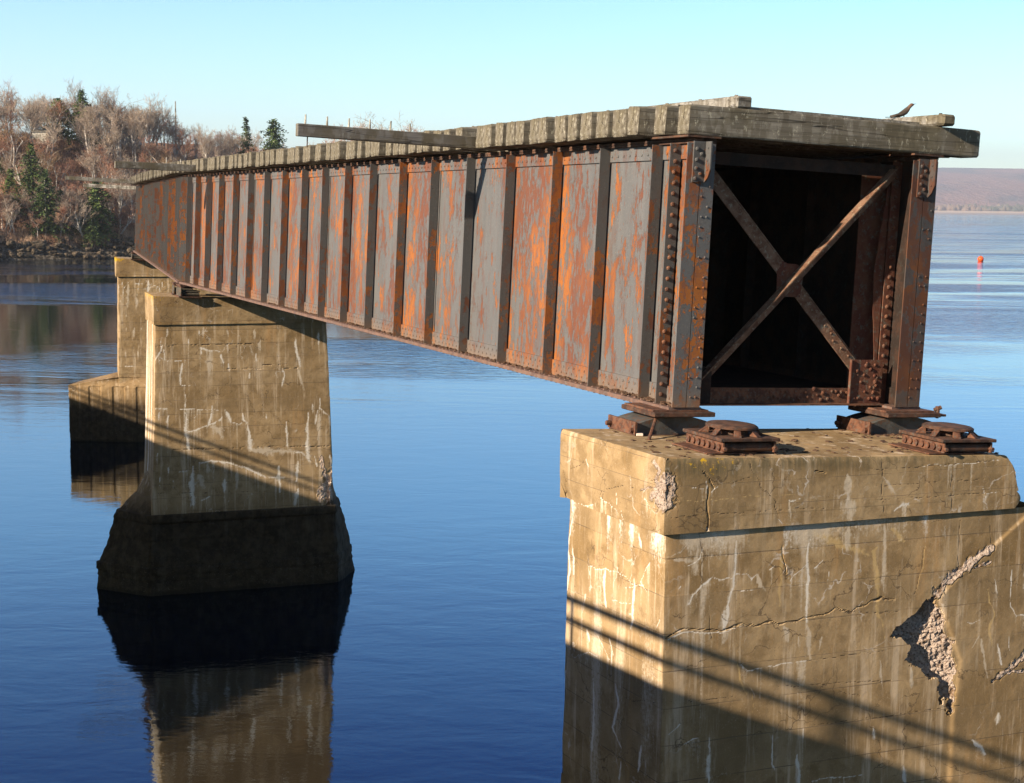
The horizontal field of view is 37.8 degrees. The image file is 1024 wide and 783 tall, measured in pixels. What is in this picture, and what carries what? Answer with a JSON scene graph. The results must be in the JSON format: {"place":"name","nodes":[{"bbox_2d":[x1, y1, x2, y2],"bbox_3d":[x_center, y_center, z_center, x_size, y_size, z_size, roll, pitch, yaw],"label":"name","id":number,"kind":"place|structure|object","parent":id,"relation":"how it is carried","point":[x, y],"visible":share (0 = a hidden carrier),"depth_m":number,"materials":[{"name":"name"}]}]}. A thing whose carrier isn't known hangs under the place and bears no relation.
{"place":"outdoors","nodes":[
{"label":"outdoors","id":0,"kind":"place"},
{"bbox_2d":[0,137,241,259],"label":"hillside","id":1,"kind":"structure","parent":0,"point":[46,254],"depth_m":227.17,"materials":[{"name":"brown plant"}]},
{"bbox_2d":[0,102,13,137],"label":"bare tree","id":2,"kind":"object","parent":1,"relation":"on","point":[2,110],"visible":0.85,"depth_m":240.13,"materials":[{"name":"brown plant"}]},
{"bbox_2d":[0,130,15,155],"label":"bare tree","id":3,"kind":"object","parent":1,"relation":"on","point":[2,142],"visible":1,"depth_m":230.23,"materials":[{"name":"brown plant"}]},
{"bbox_2d":[0,84,16,119],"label":"bare tree","id":4,"kind":"object","parent":1,"relation":"on","point":[5,100],"visible":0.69,"depth_m":245.89,"materials":[{"name":"plant"}]},
{"bbox_2d":[0,201,19,234],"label":"bare tree","id":5,"kind":"object","parent":1,"relation":"on","point":[1,211],"visible":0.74,"depth_m":219.91,"materials":[{"name":"brown plant"}]},
{"bbox_2d":[0,76,21,136],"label":"bare tree","id":6,"kind":"object","parent":1,"relation":"on","point":[12,116],"visible":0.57,"depth_m":246.35,"materials":[{"name":"plant"}]},
{"bbox_2d":[0,115,23,143],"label":"bare tree","id":7,"kind":"object","parent":1,"relation":"on","point":[6,126],"visible":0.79,"depth_m":240.64,"materials":[{"name":"plant"}]},
{"bbox_2d":[1,195,24,235],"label":"bare tree","id":8,"kind":"object","parent":1,"relation":"on","point":[11,214],"visible":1,"depth_m":218.63,"materials":[{"name":"brown plant"}]},
{"bbox_2d":[0,183,27,229],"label":"bare tree","id":9,"kind":"object","parent":1,"relation":"on","point":[10,191],"visible":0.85,"depth_m":222.82,"materials":[{"name":"brown plant"}]},
{"bbox_2d":[1,168,28,216],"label":"conifer","id":10,"kind":"object","parent":1,"relation":"on","point":[10,184],"visible":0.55,"depth_m":223.68,"materials":[{"name":"green plant"}]},
{"bbox_2d":[0,149,35,192],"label":"bare tree","id":11,"kind":"object","parent":1,"relation":"on","point":[13,168],"visible":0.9,"depth_m":229.21,"materials":[{"name":"brown plant"}]},
{"bbox_2d":[0,117,41,167],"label":"bare tree","id":12,"kind":"object","parent":1,"relation":"on","point":[11,140],"visible":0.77,"depth_m":237.19,"materials":[{"name":"plant"}]},
{"bbox_2d":[16,187,38,216],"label":"bare tree","id":13,"kind":"object","parent":1,"relation":"on","point":[25,199],"visible":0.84,"depth_m":223.43,"materials":[{"name":"brown plant"}]},
{"bbox_2d":[14,142,43,198],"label":"conifer","id":14,"kind":"object","parent":1,"relation":"on","point":[28,181],"visible":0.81,"depth_m":228.14,"materials":[{"name":"green plant"}]},
{"bbox_2d":[8,98,54,137],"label":"bare tree","id":15,"kind":"object","parent":1,"relation":"on","point":[27,111],"visible":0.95,"depth_m":241.57,"materials":[{"name":"brown plant"}]},
{"bbox_2d":[12,95,50,136],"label":"bare tree","id":16,"kind":"object","parent":1,"relation":"on","point":[19,101],"visible":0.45,"depth_m":245.87,"materials":[{"name":"plant"}]},
{"bbox_2d":[12,99,56,142],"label":"bare tree","id":17,"kind":"object","parent":1,"relation":"on","point":[41,107],"visible":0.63,"depth_m":244.58,"materials":[{"name":"brown plant"}]},
{"bbox_2d":[27,211,46,239],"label":"bare tree","id":18,"kind":"object","parent":1,"relation":"on","point":[37,222],"visible":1,"depth_m":219.55,"materials":[{"name":"brown plant"}]},
{"bbox_2d":[32,242,46,249],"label":"boulder","id":19,"kind":"object","parent":1,"relation":"on","point":[40,245],"visible":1,"depth_m":218.04,"materials":[{"name":"grey stone"}]},
{"bbox_2d":[24,137,55,169],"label":"bare tree","id":20,"kind":"object","parent":1,"relation":"on","point":[40,144],"visible":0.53,"depth_m":236.03,"materials":[{"name":"brown plant"}]},
{"bbox_2d":[31,129,51,157],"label":"hut","id":21,"kind":"object","parent":1,"relation":"on","point":[37,133],"visible":0.41,"depth_m":242.00,"materials":[{"name":"grey wood"}]},
{"bbox_2d":[22,169,75,241],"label":"conifer","id":22,"kind":"object","parent":1,"relation":"on","point":[44,205],"visible":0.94,"depth_m":221.83,"materials":[{"name":"green plant"}]},
{"bbox_2d":[40,112,66,162],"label":"bare tree","id":23,"kind":"object","parent":1,"relation":"on","point":[53,137],"visible":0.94,"depth_m":238.29,"materials":[{"name":"brown plant"}]},
{"bbox_2d":[37,143,71,179],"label":"bare tree","id":24,"kind":"object","parent":1,"relation":"on","point":[43,164],"visible":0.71,"depth_m":233.26,"materials":[{"name":"brown plant"}]},
{"bbox_2d":[38,97,78,132],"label":"bare tree","id":25,"kind":"object","parent":1,"relation":"on","point":[59,114],"visible":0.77,"depth_m":251.68,"materials":[{"name":"brown plant"}]},
{"bbox_2d":[42,98,76,141],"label":"conifer","id":26,"kind":"object","parent":1,"relation":"on","point":[64,130],"visible":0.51,"depth_m":253.81,"materials":[{"name":"plant"}]},
{"bbox_2d":[39,150,79,188],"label":"bare tree","id":27,"kind":"object","parent":1,"relation":"on","point":[67,168],"visible":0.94,"depth_m":233.79,"materials":[{"name":"brown plant"}]},
{"bbox_2d":[43,189,81,236],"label":"conifer","id":28,"kind":"object","parent":1,"relation":"on","point":[60,191],"visible":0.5,"depth_m":224.05,"materials":[{"name":"green plant"}]},
{"bbox_2d":[47,194,79,236],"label":"bare tree","id":29,"kind":"object","parent":1,"relation":"on","point":[60,201],"visible":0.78,"depth_m":222.73,"materials":[{"name":"brown plant"}]},
{"bbox_2d":[49,190,79,236],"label":"bare tree","id":30,"kind":"object","parent":1,"relation":"on","point":[62,214],"visible":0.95,"depth_m":221.66,"materials":[{"name":"brown plant"}]},
{"bbox_2d":[52,173,79,192],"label":"bare tree","id":31,"kind":"object","parent":1,"relation":"on","point":[67,182],"visible":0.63,"depth_m":230.99,"materials":[{"name":"brown plant"}]},
{"bbox_2d":[53,193,84,224],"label":"bare tree","id":32,"kind":"object","parent":1,"relation":"on","point":[74,206],"visible":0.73,"depth_m":223.89,"materials":[{"name":"brown plant"}]},
{"bbox_2d":[61,78,90,119],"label":"bare tree","id":33,"kind":"object","parent":1,"relation":"on","point":[74,96],"visible":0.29,"depth_m":255.47,"materials":[{"name":"plant"}]},
{"bbox_2d":[54,189,99,239],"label":"bare tree","id":34,"kind":"object","parent":1,"relation":"on","point":[74,219],"visible":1,"depth_m":222.61,"materials":[{"name":"brown plant"}]},
{"bbox_2d":[57,89,102,145],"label":"conifer","id":35,"kind":"object","parent":1,"relation":"on","point":[81,99],"visible":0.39,"depth_m":251.77,"materials":[{"name":"green plant"}]},
{"bbox_2d":[69,190,93,234],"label":"bare tree","id":36,"kind":"object","parent":1,"relation":"on","point":[81,222],"visible":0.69,"depth_m":225.14,"materials":[{"name":"brown plant"}]},
{"bbox_2d":[65,109,105,164],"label":"bare tree","id":37,"kind":"object","parent":1,"relation":"on","point":[85,135],"visible":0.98,"depth_m":245.51,"materials":[{"name":"brown plant"}]},
{"bbox_2d":[69,102,105,145],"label":"bare tree","id":38,"kind":"object","parent":1,"relation":"on","point":[85,114],"visible":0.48,"depth_m":250.84,"materials":[{"name":"brown plant"}]},
{"bbox_2d":[76,153,102,181],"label":"bare tree","id":39,"kind":"object","parent":1,"relation":"on","point":[89,165],"visible":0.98,"depth_m":238.02,"materials":[{"name":"brown plant"}]},
{"bbox_2d":[74,102,109,147],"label":"bare tree","id":40,"kind":"object","parent":1,"relation":"on","point":[88,112],"visible":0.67,"depth_m":248.83,"materials":[{"name":"brown plant"}]},
{"bbox_2d":[79,212,108,246],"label":"conifer","id":41,"kind":"object","parent":1,"relation":"on","point":[91,238],"visible":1,"depth_m":223.56,"materials":[{"name":"green plant"}]},
{"bbox_2d":[84,144,105,176],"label":"bare tree","id":42,"kind":"object","parent":1,"relation":"on","point":[99,150],"visible":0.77,"depth_m":240.40,"materials":[{"name":"brown plant"}]},
{"bbox_2d":[73,181,122,240],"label":"conifer","id":43,"kind":"object","parent":1,"relation":"on","point":[96,201],"visible":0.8,"depth_m":225.82,"materials":[{"name":"green plant"}]},
{"bbox_2d":[81,139,117,177],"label":"bare tree","id":44,"kind":"object","parent":1,"relation":"on","point":[95,156],"visible":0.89,"depth_m":240.27,"materials":[{"name":"brown plant"}]},
{"bbox_2d":[90,86,111,137],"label":"bare tree","id":45,"kind":"object","parent":1,"relation":"on","point":[98,109],"visible":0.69,"depth_m":257.20,"materials":[{"name":"plant"}]},
{"bbox_2d":[90,91,116,140],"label":"bare tree","id":46,"kind":"object","parent":1,"relation":"on","point":[102,107],"visible":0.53,"depth_m":256.43,"materials":[{"name":"plant"}]},
{"bbox_2d":[0,128,208,248],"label":"undergrowth","id":47,"kind":"object","parent":1,"relation":"on","point":[14,237],"visible":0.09,"depth_m":237.19,"materials":[{"name":"brown plant"}]},
{"bbox_2d":[95,154,114,183],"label":"bare tree","id":48,"kind":"object","parent":1,"relation":"on","point":[103,163],"visible":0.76,"depth_m":239.26,"materials":[{"name":"brown plant"}]},
{"bbox_2d":[87,127,127,161],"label":"bare tree","id":49,"kind":"object","parent":1,"relation":"on","point":[112,141],"visible":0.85,"depth_m":243.79,"materials":[{"name":"plant"}]},
{"bbox_2d":[96,111,119,156],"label":"bare tree","id":50,"kind":"object","parent":1,"relation":"on","point":[106,127],"visible":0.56,"depth_m":248.75,"materials":[{"name":"brown plant"}]},
{"bbox_2d":[98,86,123,131],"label":"bare tree","id":51,"kind":"object","parent":1,"relation":"on","point":[113,99],"visible":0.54,"depth_m":259.38,"materials":[{"name":"plant"}]},
{"bbox_2d":[97,158,126,198],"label":"bare tree","id":52,"kind":"object","parent":1,"relation":"on","point":[108,171],"visible":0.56,"depth_m":235.94,"materials":[{"name":"brown plant"}]},
{"bbox_2d":[98,108,128,173],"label":"bare tree","id":53,"kind":"object","parent":1,"relation":"on","point":[119,148],"visible":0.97,"depth_m":243.19,"materials":[{"name":"brown plant"}]},
{"bbox_2d":[104,170,130,226],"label":"bare tree","id":54,"kind":"object","parent":1,"relation":"on","point":[120,199],"visible":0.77,"depth_m":230.73,"materials":[{"name":"plant"}]},
{"bbox_2d":[102,92,143,130],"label":"bare tree","id":55,"kind":"object","parent":1,"relation":"on","point":[111,107],"visible":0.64,"depth_m":257.42,"materials":[{"name":"brown plant"}]},
{"bbox_2d":[111,109,135,149],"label":"bare tree","id":56,"kind":"object","parent":1,"relation":"on","point":[123,128],"visible":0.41,"depth_m":257.82,"materials":[{"name":"brown plant"}]},
{"bbox_2d":[113,153,137,183],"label":"bare tree","id":57,"kind":"object","parent":1,"relation":"on","point":[131,170],"visible":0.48,"depth_m":241.87,"materials":[{"name":"brown plant"}]},
{"bbox_2d":[120,202,134,233],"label":"bare tree","id":58,"kind":"object","parent":1,"relation":"on","point":[130,215],"visible":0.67,"depth_m":229.30,"materials":[{"name":"brown plant"}]},
{"bbox_2d":[117,169,138,222],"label":"bare tree","id":59,"kind":"object","parent":1,"relation":"on","point":[130,193],"visible":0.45,"depth_m":234.30,"materials":[{"name":"plant"}]},
{"bbox_2d":[120,112,146,161],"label":"bare tree","id":60,"kind":"object","parent":1,"relation":"on","point":[132,136],"visible":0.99,"depth_m":251.39,"materials":[{"name":"brown plant"}]},
{"bbox_2d":[122,109,157,145],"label":"bare tree","id":61,"kind":"object","parent":1,"relation":"on","point":[138,125],"visible":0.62,"depth_m":255.56,"materials":[{"name":"brown plant"}]},
{"bbox_2d":[121,104,161,151],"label":"bare tree","id":62,"kind":"object","parent":1,"relation":"on","point":[140,119],"visible":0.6,"depth_m":256.27,"materials":[{"name":"brown plant"}]},
{"bbox_2d":[126,107,156,148],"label":"bare tree","id":63,"kind":"object","parent":1,"relation":"on","point":[136,139],"visible":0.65,"depth_m":255.26,"materials":[{"name":"brown plant"}]},
{"bbox_2d":[133,106,157,152],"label":"bare tree","id":64,"kind":"object","parent":1,"relation":"on","point":[142,126],"visible":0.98,"depth_m":253.62,"materials":[{"name":"brown plant"}]},
{"bbox_2d":[136,143,154,174],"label":"bare tree","id":65,"kind":"object","parent":1,"relation":"on","point":[141,160],"visible":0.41,"depth_m":244.84,"materials":[{"name":"brown plant"}]},
{"bbox_2d":[127,105,173,151],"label":"bare tree","id":66,"kind":"object","parent":1,"relation":"on","point":[162,118],"visible":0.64,"depth_m":257.67,"materials":[{"name":"plant"}]},
{"bbox_2d":[139,135,164,162],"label":"bare tree","id":67,"kind":"object","parent":1,"relation":"on","point":[150,145],"visible":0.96,"depth_m":248.60,"materials":[{"name":"brown plant"}]},
{"bbox_2d":[144,93,166,147],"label":"bare tree","id":68,"kind":"object","parent":1,"relation":"on","point":[156,119],"visible":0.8,"depth_m":256.83,"materials":[{"name":"plant"}]},
{"bbox_2d":[144,101,176,149],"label":"bare tree","id":69,"kind":"object","parent":1,"relation":"on","point":[164,119],"visible":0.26,"depth_m":264.19,"materials":[{"name":"plant"}]},
{"bbox_2d":[145,145,177,162],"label":"bare tree","id":70,"kind":"object","parent":1,"relation":"on","point":[152,157],"visible":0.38,"depth_m":246.00,"materials":[{"name":"brown plant"}]},
{"bbox_2d":[152,142,175,161],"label":"bare tree","id":71,"kind":"object","parent":1,"relation":"on","point":[165,153],"visible":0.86,"depth_m":248.95,"materials":[{"name":"brown plant"}]},
{"bbox_2d":[150,119,185,153],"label":"bare tree","id":72,"kind":"object","parent":1,"relation":"on","point":[167,135],"visible":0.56,"depth_m":261.40,"materials":[{"name":"brown plant"}]},
{"bbox_2d":[158,110,178,157],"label":"bare tree","id":73,"kind":"object","parent":1,"relation":"on","point":[173,142],"visible":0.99,"depth_m":258.90,"materials":[{"name":"brown plant"}]},
{"bbox_2d":[167,123,196,156],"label":"bare tree","id":74,"kind":"object","parent":1,"relation":"on","point":[188,133],"visible":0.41,"depth_m":265.47,"materials":[{"name":"plant"}]},
{"bbox_2d":[173,119,200,160],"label":"bare tree","id":75,"kind":"object","parent":1,"relation":"on","point":[188,149],"visible":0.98,"depth_m":257.96,"materials":[{"name":"brown plant"}]},
{"bbox_2d":[192,124,203,157],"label":"bare tree","id":76,"kind":"object","parent":1,"relation":"on","point":[195,139],"visible":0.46,"depth_m":266.02,"materials":[{"name":"plant"}]},
{"bbox_2d":[193,127,220,157],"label":"bare tree","id":77,"kind":"object","parent":1,"relation":"on","point":[203,151],"visible":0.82,"depth_m":256.02,"materials":[{"name":"plant"}]},
{"bbox_2d":[197,126,216,157],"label":"bare tree","id":78,"kind":"object","parent":1,"relation":"on","point":[208,141],"visible":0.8,"depth_m":258.67,"materials":[{"name":"plant"}]},
{"bbox_2d":[209,136,227,156],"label":"bare tree","id":79,"kind":"object","parent":1,"relation":"on","point":[218,154],"visible":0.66,"depth_m":262.08,"materials":[{"name":"plant"}]},
{"bbox_2d":[219,137,235,154],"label":"bare tree","id":80,"kind":"object","parent":1,"relation":"on","point":[228,148],"visible":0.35,"depth_m":258.80,"materials":[{"name":"plant"}]},
{"bbox_2d":[216,133,247,154],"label":"bare tree","id":81,"kind":"object","parent":1,"relation":"on","point":[236,144],"visible":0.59,"depth_m":264.68,"materials":[{"name":"plant"}]},
{"bbox_2d":[236,117,258,153],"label":"conifer","id":82,"kind":"object","parent":1,"relation":"on","point":[246,143],"visible":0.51,"depth_m":266.28,"materials":[{"name":"green plant"}]},
{"bbox_2d":[234,136,265,150],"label":"bare tree","id":83,"kind":"object","parent":1,"relation":"on","point":[257,141],"visible":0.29,"depth_m":270.83,"materials":[{"name":"grey plant"}]},
{"bbox_2d":[259,118,288,150],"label":"conifer","id":84,"kind":"object","parent":1,"relation":"on","point":[275,141],"visible":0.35,"depth_m":271.81,"materials":[{"name":"green plant"}]},
{"bbox_2d":[355,112,414,129],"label":"bare tree","id":85,"kind":"object","parent":1,"relation":"on","point":[381,124],"visible":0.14,"depth_m":295.05,"materials":[{"name":"plant"}]},
{"bbox_2d":[0,214,1023,782],"bbox_3d":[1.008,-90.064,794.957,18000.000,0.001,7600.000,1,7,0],"label":"water","id":86,"kind":"structure","parent":0,"point":[424,642],"depth_m":33.73,"materials":[{"name":"blue liquid"}]},
{"bbox_2d":[68,257,216,441],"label":"bridge pier","id":87,"kind":"structure","parent":86,"relation":"in","point":[111,407],"depth_m":52.43,"materials":[{"name":"concrete"}]},
{"bbox_2d":[96,292,354,595],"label":"bridge pier","id":88,"kind":"structure","parent":86,"relation":"in","point":[235,490],"depth_m":32.42,"materials":[{"name":"concrete"}]},
{"bbox_2d":[171,282,192,294],"bbox_3d":[-7.176,-2.239,32.563,0.480,0.270,0.500,1,7,-17],"label":"bridge bearing","id":89,"kind":"object","parent":88,"relation":"on","point":[173,292],"visible":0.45,"depth_m":32.38,"materials":[{"name":"metal"}]},
{"bbox_2d":[65,161,191,282],"bbox_3d":[-9.860,-4.949,42.175,5.288,2.728,21.336,1,7,-17],"label":"girder span","id":90,"kind":"object","parent":89,"relation":"on","point":[160,218],"visible":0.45,"depth_m":38.99,"materials":[{"name":"grey paint"}]},
{"bbox_2d":[175,284,201,297],"bbox_3d":[-6.893,-2.143,31.816,0.480,0.270,0.500,0,7,-24],"label":"bridge bearing","id":91,"kind":"object","parent":88,"relation":"on","point":[182,293],"visible":0.93,"depth_m":31.63,"materials":[{"name":"metal"}]},
{"bbox_2d":[560,428,1023,782],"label":"bridge pier","id":92,"kind":"structure","parent":86,"relation":"in","point":[823,615],"depth_m":12.23,"materials":[{"name":"concrete"}]},
{"bbox_2d":[647,417,657,439],"bbox_3d":[1.188,0.298,12.582,0.030,0.202,0.406,3,7,16],"label":"rusty rod","id":93,"kind":"object","parent":92,"relation":"on","point":[652,428],"visible":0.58,"depth_m":12.54,"materials":[{"name":"brown metal"}]},
{"bbox_2d":[605,403,714,435],"bbox_3d":[1.312,0.245,12.962,0.880,0.236,0.600,0,7,-24],"label":"bridge bearing","id":94,"kind":"object","parent":92,"relation":"on","point":[640,418],"visible":0.88,"depth_m":12.79,"materials":[{"name":"metal"}]},
{"bbox_2d":[671,420,779,454],"bbox_3d":[1.723,0.360,12.030,0.635,0.241,0.630,0,7,-24],"label":"roller bearing","id":95,"kind":"object","parent":92,"relation":"on","point":[723,437],"visible":1,"depth_m":11.86,"materials":[{"name":"metal"}]},
{"bbox_2d":[612,428,997,457],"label":"rust flakes","id":96,"kind":"object","parent":92,"relation":"on","point":[840,429],"visible":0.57,"depth_m":12.52,"materials":[{"name":"brown metal"}]},
{"bbox_2d":[834,405,945,434],"bbox_3d":[3.491,0.240,13.795,0.880,0.284,0.600,0,7,-24],"label":"bridge bearing","id":97,"kind":"object","parent":92,"relation":"on","point":[869,420],"visible":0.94,"depth_m":13.62,"materials":[{"name":"metal"}]},
{"bbox_2d":[114,95,979,409],"bbox_3d":[-2.345,-2.401,22.359,5.154,2.728,21.368,0,7,-24],"label":"girder span","id":98,"kind":"object","parent":97,"relation":"on","point":[722,251],"visible":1,"depth_m":14.93,"materials":[{"name":"grey paint"}]},
{"bbox_2d":[885,103,916,117],"bbox_3d":[3.644,-2.631,13.993,0.288,0.141,0.056,1,7,0],"label":"bird","id":99,"kind":"object","parent":98,"relation":"on","point":[904,111],"visible":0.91,"depth_m":13.98},
{"bbox_2d":[888,422,996,454],"bbox_3d":[3.648,0.389,12.658,0.635,0.241,0.630,0,7,-22],"label":"roller bearing","id":100,"kind":"object","parent":92,"relation":"on","point":[941,438],"visible":1,"depth_m":12.49,"materials":[{"name":"metal"}]},
{"bbox_2d":[0,0,1023,168],"label":"sky","id":101,"kind":"structure","parent":0,"point":[439,64],"materials":[{"name":"blue"}]},
{"bbox_2d":[934,210,1023,214],"bbox_3d":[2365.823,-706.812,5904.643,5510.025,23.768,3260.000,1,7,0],"label":"beach","id":102,"kind":"structure","parent":0,"point":[983,212],"depth_m":4401.29,"materials":[{"name":"beige sand"}]},
{"bbox_2d":[935,203,1023,211],"bbox_3d":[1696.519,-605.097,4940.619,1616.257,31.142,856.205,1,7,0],"label":"woods","id":103,"kind":"object","parent":102,"relation":"on","point":[997,207],"visible":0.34,"depth_m":4535.00,"materials":[{"name":"grey plant"}]},
{"bbox_2d":[935,168,1023,205],"bbox_3d":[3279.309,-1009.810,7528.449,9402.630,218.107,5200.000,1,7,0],"label":"hill","id":104,"kind":"structure","parent":0,"point":[981,186],"depth_m":5570.08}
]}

